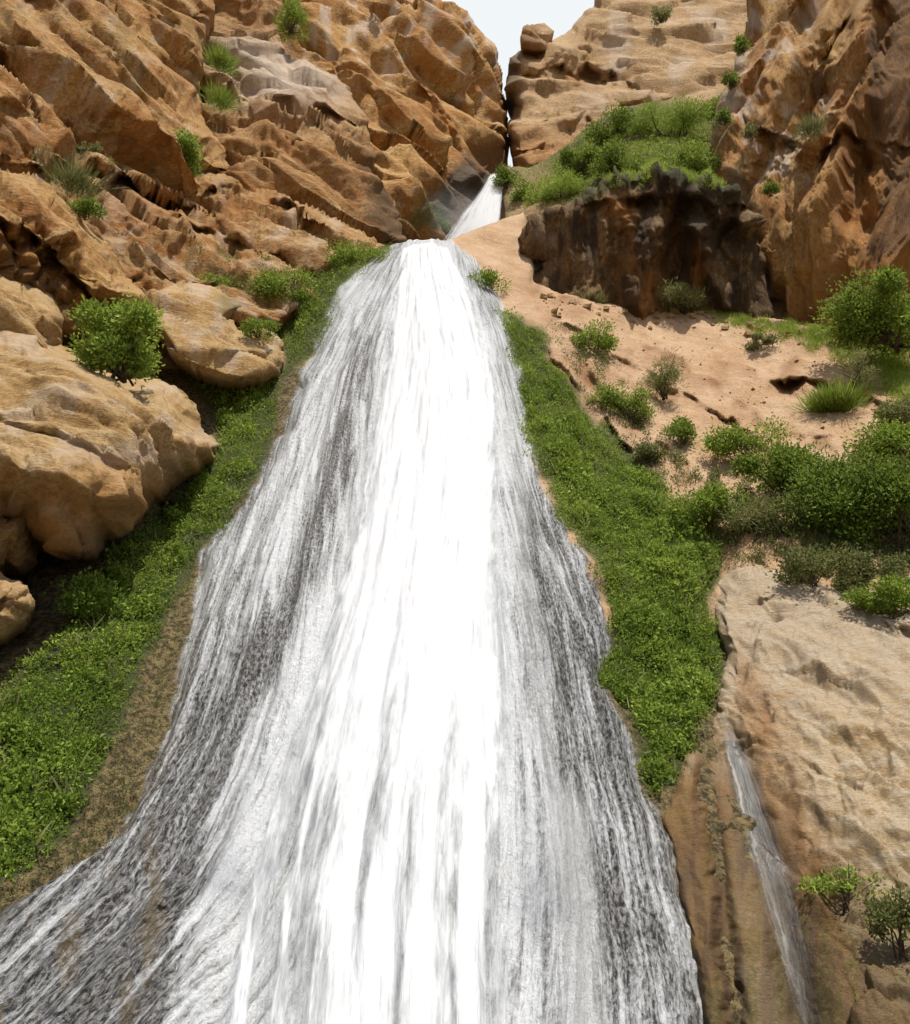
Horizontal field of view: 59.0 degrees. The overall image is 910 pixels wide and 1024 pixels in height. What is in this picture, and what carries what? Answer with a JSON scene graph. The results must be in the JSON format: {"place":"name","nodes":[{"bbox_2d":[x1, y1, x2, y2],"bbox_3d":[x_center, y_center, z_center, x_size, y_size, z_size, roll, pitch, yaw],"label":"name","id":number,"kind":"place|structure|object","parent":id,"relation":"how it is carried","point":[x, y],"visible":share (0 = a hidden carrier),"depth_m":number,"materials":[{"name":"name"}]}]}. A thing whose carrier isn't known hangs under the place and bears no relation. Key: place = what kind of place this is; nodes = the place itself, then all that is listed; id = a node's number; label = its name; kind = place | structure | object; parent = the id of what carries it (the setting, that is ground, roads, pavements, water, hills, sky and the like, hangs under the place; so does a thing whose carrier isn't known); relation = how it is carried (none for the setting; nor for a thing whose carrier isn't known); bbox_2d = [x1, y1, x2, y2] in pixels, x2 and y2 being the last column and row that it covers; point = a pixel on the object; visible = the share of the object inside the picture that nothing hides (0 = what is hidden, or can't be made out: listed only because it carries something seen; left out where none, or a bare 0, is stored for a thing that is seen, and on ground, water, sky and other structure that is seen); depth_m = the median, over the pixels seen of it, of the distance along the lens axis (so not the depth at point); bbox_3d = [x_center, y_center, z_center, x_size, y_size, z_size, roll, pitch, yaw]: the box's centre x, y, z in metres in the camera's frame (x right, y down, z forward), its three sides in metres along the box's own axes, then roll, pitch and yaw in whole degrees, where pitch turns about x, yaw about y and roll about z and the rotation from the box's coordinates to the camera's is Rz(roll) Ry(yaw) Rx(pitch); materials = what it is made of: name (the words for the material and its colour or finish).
{"place":"outdoors","nodes":[
{"label":"outdoors","id":0,"kind":"place"},
{"bbox_2d":[0,0,229,198],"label":"cliff","id":1,"kind":"structure","parent":0,"point":[116,81],"depth_m":36.49,"materials":[{"name":"brown stone"}]},
{"bbox_2d":[172,126,207,180],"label":"shrub","id":2,"kind":"object","parent":1,"relation":"on","point":[190,150],"visible":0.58,"depth_m":36.84,"materials":[{"name":"green plant"}]},
{"bbox_2d":[200,0,406,245],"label":"cliff","id":3,"kind":"structure","parent":0,"point":[296,130],"depth_m":47.75,"materials":[{"name":"brown stone"}]},
{"bbox_2d":[192,75,244,114],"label":"grass tuft","id":4,"kind":"object","parent":3,"relation":"on","point":[217,98],"visible":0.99,"depth_m":47.37,"materials":[{"name":"green plant"}]},
{"bbox_2d":[201,34,246,76],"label":"grass tuft","id":5,"kind":"object","parent":3,"relation":"on","point":[220,59],"visible":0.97,"depth_m":50.59,"materials":[{"name":"green plant"}]},
{"bbox_2d":[271,0,312,47],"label":"shrub","id":6,"kind":"object","parent":3,"relation":"on","point":[294,13],"visible":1,"depth_m":58.51,"materials":[{"name":"green plant"}]},
{"bbox_2d":[230,239,508,1023],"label":"waterfall","id":7,"kind":"structure","parent":0,"point":[408,705],"depth_m":12.23,"materials":[{"name":"white liquid"}]},
{"bbox_2d":[278,0,509,240],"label":"cliff","id":8,"kind":"structure","parent":0,"point":[422,79],"depth_m":64.08,"materials":[{"name":"brown stone"}]},
{"bbox_2d":[431,204,452,232],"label":"shrub","id":9,"kind":"object","parent":8,"relation":"on","point":[441,221],"visible":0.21,"depth_m":52.69,"materials":[{"name":"green plant"}]},
{"bbox_2d":[0,213,909,1023],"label":"hillside terrain","id":10,"kind":"structure","parent":0,"point":[142,919],"depth_m":13.60,"materials":[{"name":"beige soil"}]},
{"bbox_2d":[0,572,35,645],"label":"boulder","id":11,"kind":"object","parent":10,"relation":"on","point":[17,606],"visible":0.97,"depth_m":14.11,"materials":[{"name":"brown stone"}]},
{"bbox_2d":[0,516,38,576],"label":"boulder","id":12,"kind":"object","parent":10,"relation":"on","point":[19,549],"visible":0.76,"depth_m":16.18,"materials":[{"name":"brown stone"}]},
{"bbox_2d":[0,169,147,349],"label":"boulder","id":13,"kind":"object","parent":10,"relation":"on","point":[42,223],"visible":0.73,"depth_m":24.67,"materials":[{"name":"brown stone"}]},
{"bbox_2d":[66,193,110,220],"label":"shrub","id":14,"kind":"object","parent":13,"relation":"on","point":[87,206],"visible":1,"depth_m":26.55,"materials":[{"name":"green plant"}]},
{"bbox_2d":[43,566,128,626],"bbox_3d":[-7.400,1.696,16.068,1.473,1.233,1.529,-13,-26,30],"label":"shrub","id":15,"kind":"object","parent":10,"relation":"on","point":[94,598],"visible":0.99,"depth_m":15.80,"materials":[{"name":"green plant"}]},
{"bbox_2d":[0,330,218,563],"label":"boulder","id":16,"kind":"object","parent":10,"relation":"on","point":[93,464],"visible":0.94,"depth_m":16.95,"materials":[{"name":"brown stone"}]},
{"bbox_2d":[0,275,63,347],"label":"boulder","id":17,"kind":"object","parent":16,"relation":"on","point":[27,309],"visible":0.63,"depth_m":22.28,"materials":[{"name":"beige stone"}]},
{"bbox_2d":[64,287,171,388],"bbox_3d":[-8.502,-4.251,20.179,2.484,2.178,2.886,9,-24,-21],"label":"shrub","id":18,"kind":"object","parent":16,"relation":"on","point":[121,343],"visible":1,"depth_m":19.68,"materials":[{"name":"green plant"}]},
{"bbox_2d":[0,385,290,911],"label":"moss","id":19,"kind":"object","parent":10,"relation":"on","point":[105,822],"visible":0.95,"depth_m":12.21,"materials":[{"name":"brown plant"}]},
{"bbox_2d":[0,147,384,347],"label":"rocky shelf","id":20,"kind":"object","parent":10,"relation":"on","point":[152,230],"visible":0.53,"depth_m":33.53,"materials":[{"name":"brown stone"}]},
{"bbox_2d":[38,143,127,202],"bbox_3d":[-13.592,-11.965,28.836,2.877,0.849,2.851,-16,-27,35],"label":"grass tuft","id":21,"kind":"object","parent":20,"relation":"on","point":[72,183],"visible":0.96,"depth_m":28.60,"materials":[{"name":"green plant"}]},
{"bbox_2d":[76,140,103,152],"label":"shrub","id":22,"kind":"object","parent":20,"relation":"on","point":[82,147],"visible":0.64,"depth_m":33.38,"materials":[{"name":"green plant"}]},
{"bbox_2d":[19,145,315,301],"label":"ground plants","id":23,"kind":"object","parent":20,"relation":"on","point":[110,158],"visible":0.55,"depth_m":32.39,"materials":[{"name":"green plant"}]},
{"bbox_2d":[195,269,242,288],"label":"shrub","id":24,"kind":"object","parent":20,"relation":"on","point":[225,282],"visible":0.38,"depth_m":31.79,"materials":[{"name":"green plant"}]},
{"bbox_2d":[0,242,396,887],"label":"ground plants","id":25,"kind":"object","parent":10,"relation":"on","point":[46,745],"visible":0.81,"depth_m":14.86,"materials":[{"name":"green plant"}]},
{"bbox_2d":[145,280,284,389],"bbox_3d":[-8.876,-6.470,29.422,5.680,6.633,5.694,0,-22,0],"label":"boulder","id":26,"kind":"object","parent":10,"relation":"on","point":[207,341],"visible":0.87,"depth_m":27.39,"materials":[{"name":"brown stone"}]},
{"bbox_2d":[238,316,281,341],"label":"shrub","id":27,"kind":"object","parent":26,"relation":"on","point":[258,325],"visible":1,"depth_m":27.88,"materials":[{"name":"green plant"}]},
{"bbox_2d":[230,263,319,312],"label":"shrub","id":28,"kind":"object","parent":10,"relation":"on","point":[274,282],"visible":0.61,"depth_m":31.77,"materials":[{"name":"green plant"}]},
{"bbox_2d":[320,236,387,271],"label":"shrub","id":29,"kind":"object","parent":10,"relation":"on","point":[350,255],"visible":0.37,"depth_m":34.53,"materials":[{"name":"green plant"}]},
{"bbox_2d":[0,246,721,865],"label":"grass","id":30,"kind":"structure","parent":10,"relation":"on","point":[568,404],"depth_m":17.42,"materials":[{"name":"green plant"}]},
{"bbox_2d":[468,265,511,292],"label":"shrub","id":31,"kind":"object","parent":10,"relation":"on","point":[488,277],"visible":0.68,"depth_m":32.53,"materials":[{"name":"green plant"}]},
{"bbox_2d":[575,286,608,302],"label":"grass tuft","id":32,"kind":"object","parent":10,"relation":"on","point":[599,298],"visible":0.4,"depth_m":35.90,"materials":[{"name":"green plant"}]},
{"bbox_2d":[568,316,621,355],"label":"shrub","id":33,"kind":"object","parent":10,"relation":"on","point":[605,341],"visible":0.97,"depth_m":30.51,"materials":[{"name":"green plant"}]},
{"bbox_2d":[493,305,728,798],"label":"ground plants","id":34,"kind":"object","parent":10,"relation":"on","point":[686,675],"visible":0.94,"depth_m":18.73,"materials":[{"name":"green plant"}]},
{"bbox_2d":[583,380,659,420],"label":"shrub","id":35,"kind":"object","parent":10,"relation":"on","point":[608,398],"visible":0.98,"depth_m":26.54,"materials":[{"name":"green plant"}]},
{"bbox_2d":[518,161,774,319],"bbox_3d":[9.643,-12.182,40.237,13.144,10.337,9.280,0,-22,0],"label":"overhanging rock","id":36,"kind":"object","parent":10,"relation":"on","point":[626,243],"visible":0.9,"depth_m":37.21,"materials":[{"name":"brown stone"}]},
{"bbox_2d":[601,154,726,190],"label":"grass","id":37,"kind":"structure","parent":36,"relation":"on","point":[691,175],"depth_m":37.25,"materials":[{"name":"green plant"}]},
{"bbox_2d":[632,437,667,466],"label":"shrub","id":38,"kind":"object","parent":10,"relation":"on","point":[647,452],"visible":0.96,"depth_m":24.00,"materials":[{"name":"green plant"}]},
{"bbox_2d":[638,347,690,400],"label":"shrub","id":39,"kind":"object","parent":10,"relation":"on","point":[661,379],"visible":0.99,"depth_m":28.67,"materials":[{"name":"green plant"}]},
{"bbox_2d":[660,415,700,444],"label":"shrub","id":40,"kind":"object","parent":10,"relation":"on","point":[683,428],"visible":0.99,"depth_m":25.30,"materials":[{"name":"green plant"}]},
{"bbox_2d":[654,277,710,311],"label":"shrub","id":41,"kind":"object","parent":10,"relation":"on","point":[680,291],"visible":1,"depth_m":36.70,"materials":[{"name":"green plant"}]},
{"bbox_2d":[540,293,868,367],"bbox_3d":[10.366,-7.292,34.153,13.224,6.823,5.125,-3,-22,8],"label":"rubble","id":42,"kind":"object","parent":10,"relation":"on","point":[671,315],"visible":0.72,"depth_m":35.18,"materials":[{"name":"brown stone"}]},
{"bbox_2d":[660,476,756,531],"bbox_3d":[6.489,-0.171,20.712,2.239,1.370,1.795,-20,-30,41],"label":"shrub","id":43,"kind":"object","parent":10,"relation":"on","point":[708,498],"visible":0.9,"depth_m":20.51,"materials":[{"name":"green plant"}]},
{"bbox_2d":[579,313,854,440],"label":"gravel","id":44,"kind":"structure","parent":10,"relation":"on","point":[824,421],"depth_m":29.74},
{"bbox_2d":[550,319,909,595],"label":"ground plants","id":45,"kind":"object","parent":10,"relation":"on","point":[893,559],"visible":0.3,"depth_m":19.90,"materials":[{"name":"green plant"}]},
{"bbox_2d":[695,414,797,459],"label":"shrub","id":46,"kind":"object","parent":10,"relation":"on","point":[719,446],"visible":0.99,"depth_m":24.19,"materials":[{"name":"green plant"}]},
{"bbox_2d":[712,488,802,541],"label":"shrub","id":47,"kind":"object","parent":10,"relation":"on","point":[743,518],"visible":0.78,"depth_m":20.18,"materials":[{"name":"green plant"}]},
{"bbox_2d":[739,332,781,351],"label":"shrub","id":48,"kind":"object","parent":10,"relation":"on","point":[755,343],"visible":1,"depth_m":32.85,"materials":[{"name":"green plant"}]},
{"bbox_2d":[727,434,836,496],"bbox_3d":[9.150,-1.222,22.069,2.758,1.683,2.537,18,-28,-37],"label":"shrub","id":49,"kind":"object","parent":10,"relation":"on","point":[774,461],"visible":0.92,"depth_m":21.91,"materials":[{"name":"green plant"}]},
{"bbox_2d":[662,564,909,1023],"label":"rock outcrop","id":50,"kind":"object","parent":10,"relation":"on","point":[812,719],"visible":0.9,"depth_m":11.15,"materials":[{"name":"beige stone"}]},
{"bbox_2d":[728,741,759,818],"bbox_3d":[4.233,4.395,11.114,1.251,4.029,6.781,-6,-23,13],"label":"trickle","id":51,"kind":"object","parent":50,"relation":"on","point":[743,770],"visible":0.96,"depth_m":12.39,"materials":[{"name":"liquid"}]},
{"bbox_2d":[765,542,873,587],"bbox_3d":[7.902,1.236,17.872,2.112,0.914,1.964,10,-24,-23],"label":"shrub","id":52,"kind":"object","parent":50,"relation":"on","point":[799,566],"visible":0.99,"depth_m":17.55,"materials":[{"name":"green plant"}]},
{"bbox_2d":[795,862,890,915],"bbox_3d":[4.621,4.501,9.615,1.040,0.619,1.096,0,-22,0],"label":"shrub","id":53,"kind":"object","parent":50,"relation":"on","point":[840,884],"visible":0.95,"depth_m":9.62,"materials":[{"name":"green plant"}]},
{"bbox_2d":[835,571,909,618],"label":"shrub","id":54,"kind":"object","parent":50,"relation":"on","point":[892,599],"visible":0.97,"depth_m":16.04,"materials":[{"name":"green plant"}]},
{"bbox_2d":[860,874,909,960],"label":"shrub","id":55,"kind":"object","parent":50,"relation":"on","point":[891,914],"visible":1,"depth_m":8.55,"materials":[{"name":"green plant"}]},
{"bbox_2d":[680,305,909,404],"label":"grass","id":56,"kind":"structure","parent":10,"relation":"on","point":[899,372],"depth_m":31.57,"materials":[{"name":"green plant"}]},
{"bbox_2d":[766,444,895,539],"bbox_3d":[9.187,-0.546,19.890,2.967,2.744,2.449,0,-22,0],"label":"shrub","id":57,"kind":"object","parent":10,"relation":"on","point":[830,492],"visible":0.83,"depth_m":19.63,"materials":[{"name":"green plant"}]},
{"bbox_2d":[785,374,887,412],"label":"grass tuft","id":58,"kind":"object","parent":10,"relation":"on","point":[837,398],"visible":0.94,"depth_m":26.52,"materials":[{"name":"green plant"}]},
{"bbox_2d":[828,342,887,391],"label":"shrub","id":59,"kind":"object","parent":10,"relation":"on","point":[857,361],"visible":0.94,"depth_m":27.96,"materials":[{"name":"green plant"}]},
{"bbox_2d":[808,262,909,363],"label":"shrub","id":60,"kind":"object","parent":10,"relation":"on","point":[873,325],"visible":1,"depth_m":29.22,"materials":[{"name":"green plant"}]},
{"bbox_2d":[833,444,909,548],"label":"shrub","id":61,"kind":"object","parent":10,"relation":"on","point":[890,477],"visible":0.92,"depth_m":19.05,"materials":[{"name":"green plant"}]},
{"bbox_2d":[834,412,909,463],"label":"shrub","id":62,"kind":"object","parent":10,"relation":"on","point":[894,436],"visible":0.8,"depth_m":22.54,"materials":[{"name":"green plant"}]},
{"bbox_2d":[871,393,909,428],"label":"shrub","id":63,"kind":"object","parent":10,"relation":"on","point":[898,410],"visible":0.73,"depth_m":24.68,"materials":[{"name":"green plant"}]},
{"bbox_2d":[446,174,501,239],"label":"waterfall","id":64,"kind":"structure","parent":0,"point":[483,209],"depth_m":51.69,"materials":[{"name":"white liquid"}]},
{"bbox_2d":[442,0,593,166],"label":"sky","id":65,"kind":"structure","parent":0,"point":[502,22],"materials":[{"name":"white"}]},
{"bbox_2d":[502,89,726,223],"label":"hillside terrain","id":66,"kind":"structure","parent":0,"point":[512,209],"depth_m":52.62,"materials":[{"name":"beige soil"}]},
{"bbox_2d":[490,162,520,189],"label":"shrub","id":67,"kind":"object","parent":66,"relation":"on","point":[505,177],"visible":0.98,"depth_m":54.19,"materials":[{"name":"green plant"}]},
{"bbox_2d":[507,176,539,203],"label":"shrub","id":68,"kind":"object","parent":66,"relation":"on","point":[517,193],"visible":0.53,"depth_m":50.44,"materials":[{"name":"green plant"}]},
{"bbox_2d":[522,185,546,206],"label":"shrub","id":69,"kind":"object","parent":66,"relation":"on","point":[529,199],"visible":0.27,"depth_m":47.81,"materials":[{"name":"green plant"}]},
{"bbox_2d":[534,166,595,205],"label":"shrub","id":70,"kind":"object","parent":66,"relation":"on","point":[549,191],"visible":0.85,"depth_m":46.42,"materials":[{"name":"green plant"}]},
{"bbox_2d":[547,137,602,177],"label":"shrub","id":71,"kind":"object","parent":66,"relation":"on","point":[579,163],"visible":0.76,"depth_m":48.97,"materials":[{"name":"green plant"}]},
{"bbox_2d":[586,136,634,179],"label":"shrub","id":72,"kind":"object","parent":66,"relation":"on","point":[610,157],"visible":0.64,"depth_m":46.05,"materials":[{"name":"green plant"}]},
{"bbox_2d":[578,99,653,147],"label":"shrub","id":73,"kind":"object","parent":66,"relation":"on","point":[618,124],"visible":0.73,"depth_m":52.66,"materials":[{"name":"green plant"}]},
{"bbox_2d":[617,147,684,173],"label":"shrub","id":74,"kind":"object","parent":66,"relation":"on","point":[634,165],"visible":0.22,"depth_m":44.20,"materials":[{"name":"green plant"}]},
{"bbox_2d":[625,87,714,137],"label":"shrub","id":75,"kind":"object","parent":66,"relation":"on","point":[684,120],"visible":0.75,"depth_m":51.14,"materials":[{"name":"green plant"}]},
{"bbox_2d":[670,134,720,174],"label":"shrub","id":76,"kind":"object","parent":66,"relation":"on","point":[698,162],"visible":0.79,"depth_m":42.81,"materials":[{"name":"green plant"}]},
{"bbox_2d":[703,93,721,117],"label":"shrub","id":77,"kind":"object","parent":66,"relation":"on","point":[716,100],"visible":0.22,"depth_m":56.17,"materials":[{"name":"green plant"}]},
{"bbox_2d":[504,0,747,167],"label":"cliff","id":78,"kind":"structure","parent":0,"point":[561,90],"depth_m":79.62,"materials":[{"name":"brown stone"}]},
{"bbox_2d":[520,23,553,54],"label":"boulder","id":79,"kind":"object","parent":78,"relation":"on","point":[535,39],"visible":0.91,"depth_m":78.60,"materials":[{"name":"brown stone"}]},
{"bbox_2d":[649,4,672,26],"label":"shrub","id":80,"kind":"object","parent":78,"relation":"on","point":[662,14],"visible":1,"depth_m":84.52,"materials":[{"name":"green plant"}]},
{"bbox_2d":[710,0,909,327],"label":"cliff","id":81,"kind":"structure","parent":0,"point":[837,205],"depth_m":39.43,"materials":[{"name":"brown stone"}]},
{"bbox_2d":[711,106,733,127],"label":"shrub","id":82,"kind":"object","parent":81,"relation":"on","point":[725,115],"visible":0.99,"depth_m":42.92,"materials":[{"name":"green plant"}]},
{"bbox_2d":[720,70,740,89],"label":"shrub","id":83,"kind":"object","parent":81,"relation":"on","point":[732,80],"visible":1,"depth_m":44.28,"materials":[{"name":"green plant"}]},
{"bbox_2d":[732,32,752,56],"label":"shrub","id":84,"kind":"object","parent":81,"relation":"on","point":[740,44],"visible":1,"depth_m":45.95,"materials":[{"name":"green plant"}]},
{"bbox_2d":[739,120,758,138],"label":"shrub","id":85,"kind":"object","parent":81,"relation":"on","point":[747,129],"visible":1,"depth_m":41.04,"materials":[{"name":"green plant"}]},
{"bbox_2d":[759,178,782,196],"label":"shrub","id":86,"kind":"object","parent":81,"relation":"on","point":[771,188],"visible":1,"depth_m":38.02,"materials":[{"name":"green plant"}]},
{"bbox_2d":[783,106,834,150],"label":"grass tuft","id":87,"kind":"object","parent":81,"relation":"on","point":[816,125],"visible":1,"depth_m":35.89,"materials":[{"name":"green plant"}]}
]}

